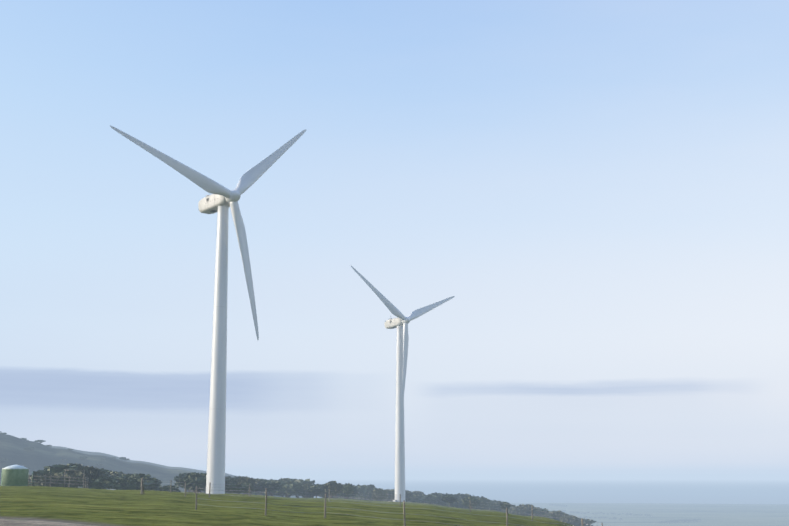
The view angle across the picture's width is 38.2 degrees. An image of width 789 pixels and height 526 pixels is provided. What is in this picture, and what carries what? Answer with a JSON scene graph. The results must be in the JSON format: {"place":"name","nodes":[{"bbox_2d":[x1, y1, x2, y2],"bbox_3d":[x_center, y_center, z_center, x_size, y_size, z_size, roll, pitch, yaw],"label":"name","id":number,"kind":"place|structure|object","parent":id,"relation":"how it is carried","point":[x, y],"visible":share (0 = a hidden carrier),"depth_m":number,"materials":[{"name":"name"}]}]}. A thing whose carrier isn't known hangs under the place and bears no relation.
{"place":"outdoors","nodes":[
{"label":"outdoors","id":0,"kind":"place"},
{"bbox_2d":[0,519,98,525],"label":"road","id":1,"kind":"structure","parent":0,"point":[10,522],"depth_m":39.60,"materials":[{"name":"grey asphalt"}]},
{"bbox_2d":[0,434,788,525],"bbox_3d":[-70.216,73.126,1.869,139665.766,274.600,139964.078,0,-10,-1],"label":"terrain","id":2,"kind":"structure","parent":0,"point":[99,507],"depth_m":92.58,"materials":[{"name":"green plant"}]},
{"bbox_2d":[1,465,32,485],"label":"water tank","id":3,"kind":"object","parent":2,"relation":"on","point":[15,475],"visible":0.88,"depth_m":144.84,"materials":[{"name":"green metal"}]},
{"bbox_2d":[28,468,64,485],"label":"tree","id":4,"kind":"object","parent":2,"relation":"on","point":[43,472],"visible":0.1,"depth_m":248.58,"materials":[{"name":"green plant"}]},
{"bbox_2d":[28,469,88,487],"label":"fence","id":5,"kind":"object","parent":2,"relation":"on","point":[69,480],"visible":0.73,"depth_m":147.35,"materials":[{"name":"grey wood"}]},
{"bbox_2d":[38,472,82,487],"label":"tree","id":6,"kind":"object","parent":2,"relation":"on","point":[54,482],"visible":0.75,"depth_m":240.98,"materials":[{"name":"green plant"}]},
{"bbox_2d":[44,464,81,473],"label":"tree","id":7,"kind":"object","parent":2,"relation":"on","point":[67,467],"visible":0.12,"depth_m":253.51,"materials":[{"name":"green plant"}]},
{"bbox_2d":[65,463,84,466],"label":"tree","id":8,"kind":"object","parent":2,"relation":"on","point":[79,465],"depth_m":318.31,"materials":[{"name":"green plant"}]},
{"bbox_2d":[74,466,103,483],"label":"tree","id":9,"kind":"object","parent":2,"relation":"on","point":[92,473],"visible":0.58,"depth_m":246.52,"materials":[{"name":"green plant"}]},
{"bbox_2d":[81,477,121,489],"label":"tree","id":10,"kind":"object","parent":2,"relation":"on","point":[103,483],"visible":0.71,"depth_m":243.05,"materials":[{"name":"green plant"}]},
{"bbox_2d":[84,476,136,489],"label":"tree","id":11,"kind":"object","parent":2,"relation":"on","point":[128,484],"visible":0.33,"depth_m":257.19,"materials":[{"name":"green plant"}]},
{"bbox_2d":[109,471,126,476],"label":"tree","id":12,"kind":"object","parent":2,"relation":"on","point":[116,473],"visible":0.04,"depth_m":292.58,"materials":[{"name":"green plant"}]},
{"bbox_2d":[111,473,157,482],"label":"tree","id":13,"kind":"object","parent":2,"relation":"on","point":[147,477],"visible":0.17,"depth_m":272.09,"materials":[{"name":"green plant"}]},
{"bbox_2d":[124,477,157,490],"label":"tree","id":14,"kind":"object","parent":2,"relation":"on","point":[149,485],"visible":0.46,"depth_m":264.09,"materials":[{"name":"green plant"}]},
{"bbox_2d":[154,485,180,491],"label":"tree","id":15,"kind":"object","parent":2,"relation":"on","point":[166,488],"visible":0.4,"depth_m":263.43,"materials":[{"name":"green plant"}]},
{"bbox_2d":[174,482,189,492],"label":"tree","id":16,"kind":"object","parent":2,"relation":"on","point":[178,484],"visible":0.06,"depth_m":320.19,"materials":[{"name":"green plant"}]},
{"bbox_2d":[174,473,193,491],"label":"tree","id":17,"kind":"object","parent":2,"relation":"on","point":[178,478],"visible":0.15,"depth_m":338.77,"materials":[{"name":"green plant"}]},
{"bbox_2d":[184,472,202,492],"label":"tree","id":18,"kind":"object","parent":2,"relation":"on","point":[189,478],"visible":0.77,"depth_m":290.16,"materials":[{"name":"green plant"}]},
{"bbox_2d":[180,473,227,492],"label":"tree","id":19,"kind":"object","parent":2,"relation":"on","point":[201,479],"visible":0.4,"depth_m":290.51,"materials":[{"name":"green plant"}]},
{"bbox_2d":[110,125,305,493],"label":"wind turbine","id":20,"kind":"object","parent":2,"relation":"on","point":[220,199],"visible":1,"depth_m":246.58,"materials":[{"name":"metal"}]},
{"bbox_2d":[225,476,238,492],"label":"tree","id":21,"kind":"object","parent":2,"relation":"on","point":[233,480],"visible":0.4,"depth_m":349.59,"materials":[{"name":"green plant"}]},
{"bbox_2d":[225,483,248,494],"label":"tree","id":22,"kind":"object","parent":2,"relation":"on","point":[237,486],"visible":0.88,"depth_m":291.85,"materials":[{"name":"green plant"}]},
{"bbox_2d":[237,477,254,485],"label":"tree","id":23,"kind":"object","parent":2,"relation":"on","point":[251,480],"visible":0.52,"depth_m":346.55,"materials":[{"name":"green plant"}]},
{"bbox_2d":[253,479,263,490],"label":"tree","id":24,"kind":"object","parent":2,"relation":"on","point":[257,485],"visible":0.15,"depth_m":383.40,"materials":[{"name":"green plant"}]},
{"bbox_2d":[248,492,268,494],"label":"tree","id":25,"kind":"object","parent":2,"relation":"on","point":[257,493],"visible":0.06,"depth_m":497.42,"materials":[{"name":"green plant"}]},
{"bbox_2d":[253,478,282,494],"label":"tree","id":26,"kind":"object","parent":2,"relation":"on","point":[280,481],"visible":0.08,"depth_m":480.96,"materials":[{"name":"green plant"}]},
{"bbox_2d":[255,480,281,495],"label":"tree","id":27,"kind":"object","parent":2,"relation":"on","point":[272,485],"visible":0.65,"depth_m":385.48,"materials":[{"name":"green plant"}]},
{"bbox_2d":[279,481,302,496],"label":"tree","id":28,"kind":"object","parent":2,"relation":"on","point":[289,486],"visible":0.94,"depth_m":429.70,"materials":[{"name":"green plant"}]},
{"bbox_2d":[275,478,314,497],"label":"tree","id":29,"kind":"object","parent":2,"relation":"on","point":[306,481],"visible":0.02,"depth_m":502.51,"materials":[{"name":"green plant"}]},
{"bbox_2d":[305,492,319,497],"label":"tree","id":30,"kind":"object","parent":2,"relation":"on","point":[310,494],"visible":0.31,"depth_m":434.76,"materials":[{"name":"green plant"}]},
{"bbox_2d":[307,487,324,497],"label":"tree","id":31,"kind":"object","parent":2,"relation":"on","point":[316,490],"visible":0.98,"depth_m":392.29,"materials":[{"name":"green plant"}]},
{"bbox_2d":[307,484,328,497],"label":"tree","id":32,"kind":"object","parent":2,"relation":"on","point":[320,486],"visible":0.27,"depth_m":403.41,"materials":[{"name":"green plant"}]},
{"bbox_2d":[324,481,342,497],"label":"tree","id":33,"kind":"object","parent":2,"relation":"on","point":[334,487],"visible":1,"depth_m":372.93,"materials":[{"name":"green plant"}]},
{"bbox_2d":[338,483,358,498],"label":"tree","id":34,"kind":"object","parent":2,"relation":"on","point":[355,492],"visible":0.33,"depth_m":462.46,"materials":[{"name":"green plant"}]},
{"bbox_2d":[343,484,353,498],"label":"tree","id":35,"kind":"object","parent":2,"relation":"on","point":[348,488],"visible":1,"depth_m":392.77,"materials":[{"name":"green plant"}]},
{"bbox_2d":[355,490,372,500],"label":"tree","id":36,"kind":"object","parent":2,"relation":"on","point":[361,495],"visible":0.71,"depth_m":566.83,"materials":[{"name":"green plant"}]},
{"bbox_2d":[348,484,382,499],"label":"tree","id":37,"kind":"object","parent":2,"relation":"on","point":[370,487],"visible":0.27,"depth_m":573.77,"materials":[{"name":"green plant"}]},
{"bbox_2d":[141,478,610,525],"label":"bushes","id":38,"kind":"object","parent":2,"relation":"on","point":[142,487],"visible":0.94,"depth_m":113.16,"materials":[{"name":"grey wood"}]},
{"bbox_2d":[371,489,386,500],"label":"tree","id":39,"kind":"object","parent":2,"relation":"on","point":[376,494],"visible":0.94,"depth_m":475.97,"materials":[{"name":"green plant"}]},
{"bbox_2d":[383,489,394,500],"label":"tree","id":40,"kind":"object","parent":2,"relation":"on","point":[390,497],"visible":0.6,"depth_m":538.44,"materials":[{"name":"green plant"}]},
{"bbox_2d":[195,486,590,525],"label":"fence posts","id":41,"kind":"object","parent":2,"relation":"on","point":[404,507],"visible":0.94,"depth_m":57.73,"materials":[{"name":"wood"}]},
{"bbox_2d":[350,265,454,501],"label":"wind turbine","id":42,"kind":"object","parent":2,"relation":"on","point":[401,321],"visible":0.98,"depth_m":432.65,"materials":[{"name":"metal"}]},
{"bbox_2d":[391,489,413,500],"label":"tree","id":43,"kind":"object","parent":2,"relation":"on","point":[409,493],"depth_m":563.73,"materials":[{"name":"green plant"}]},
{"bbox_2d":[408,491,425,495],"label":"tree","id":44,"kind":"object","parent":2,"relation":"on","point":[418,492],"visible":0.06,"depth_m":637.52,"materials":[{"name":"green plant"}]},
{"bbox_2d":[417,495,453,505],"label":"tree","id":45,"kind":"object","parent":2,"relation":"on","point":[432,500],"visible":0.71,"depth_m":557.73,"materials":[{"name":"green plant"}]},
{"bbox_2d":[428,492,456,505],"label":"tree","id":46,"kind":"object","parent":2,"relation":"on","point":[438,494],"visible":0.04,"depth_m":591.78,"materials":[{"name":"green plant"}]},
{"bbox_2d":[441,494,457,506],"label":"tree","id":47,"kind":"object","parent":2,"relation":"on","point":[450,499],"visible":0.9,"depth_m":440.45,"materials":[{"name":"green plant"}]},
{"bbox_2d":[447,501,465,507],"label":"tree","id":48,"kind":"object","parent":2,"relation":"on","point":[457,504],"visible":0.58,"depth_m":548.34,"materials":[{"name":"green plant"}]},
{"bbox_2d":[454,493,475,508],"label":"tree","id":49,"kind":"object","parent":2,"relation":"on","point":[459,496],"visible":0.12,"depth_m":585.40,"materials":[{"name":"green plant"}]},
{"bbox_2d":[462,496,476,507],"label":"tree","id":50,"kind":"object","parent":2,"relation":"on","point":[468,501],"visible":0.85,"depth_m":444.35,"materials":[{"name":"green plant"}]},
{"bbox_2d":[462,496,479,508],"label":"tree","id":51,"kind":"object","parent":2,"relation":"on","point":[477,502],"visible":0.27,"depth_m":459.72,"materials":[{"name":"green plant"}]},
{"bbox_2d":[473,497,491,508],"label":"tree","id":52,"kind":"object","parent":2,"relation":"on","point":[483,501],"visible":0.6,"depth_m":539.22,"materials":[{"name":"green plant"}]},
{"bbox_2d":[482,503,500,511],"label":"tree","id":53,"kind":"object","parent":2,"relation":"on","point":[491,506],"visible":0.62,"depth_m":566.00,"materials":[{"name":"green plant"}]},
{"bbox_2d":[499,502,510,511],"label":"tree","id":54,"kind":"object","parent":2,"relation":"on","point":[503,504],"visible":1,"depth_m":418.75,"materials":[{"name":"green plant"}]},
{"bbox_2d":[505,506,531,515],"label":"tree","id":55,"kind":"object","parent":2,"relation":"on","point":[520,510],"visible":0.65,"depth_m":580.20,"materials":[{"name":"green plant"}]},
{"bbox_2d":[513,504,534,508],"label":"tree","id":56,"kind":"object","parent":2,"relation":"on","point":[528,505],"visible":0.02,"depth_m":593.57,"materials":[{"name":"green plant"}]},
{"bbox_2d":[526,507,548,516],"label":"tree","id":57,"kind":"object","parent":2,"relation":"on","point":[540,513],"visible":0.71,"depth_m":581.19,"materials":[{"name":"green plant"}]},
{"bbox_2d":[551,510,567,519],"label":"tree","id":58,"kind":"object","parent":2,"relation":"on","point":[556,513],"visible":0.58,"depth_m":553.72,"materials":[{"name":"green plant"}]},
{"bbox_2d":[557,515,578,523],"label":"tree","id":59,"kind":"object","parent":2,"relation":"on","point":[570,520],"visible":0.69,"depth_m":548.99,"materials":[{"name":"green plant"}]},
{"bbox_2d":[571,523,588,525],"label":"tree","id":60,"kind":"object","parent":2,"relation":"on","point":[577,524],"visible":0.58,"depth_m":571.78,"materials":[{"name":"green plant"}]},
{"bbox_2d":[577,517,589,524],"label":"tree","id":61,"kind":"object","parent":2,"relation":"on","point":[584,522],"visible":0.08,"depth_m":631.95,"materials":[{"name":"green plant"}]},
{"bbox_2d":[0,0,788,473],"label":"sky","id":62,"kind":"structure","parent":0,"point":[598,189],"materials":[{"name":"blue"}]},
{"bbox_2d":[231,474,788,503],"bbox_3d":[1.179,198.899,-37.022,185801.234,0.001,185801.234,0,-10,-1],"label":"sea water","id":63,"kind":"structure","parent":0,"point":[664,488],"depth_m":15260.00,"materials":[{"name":"blue liquid"}]}
]}

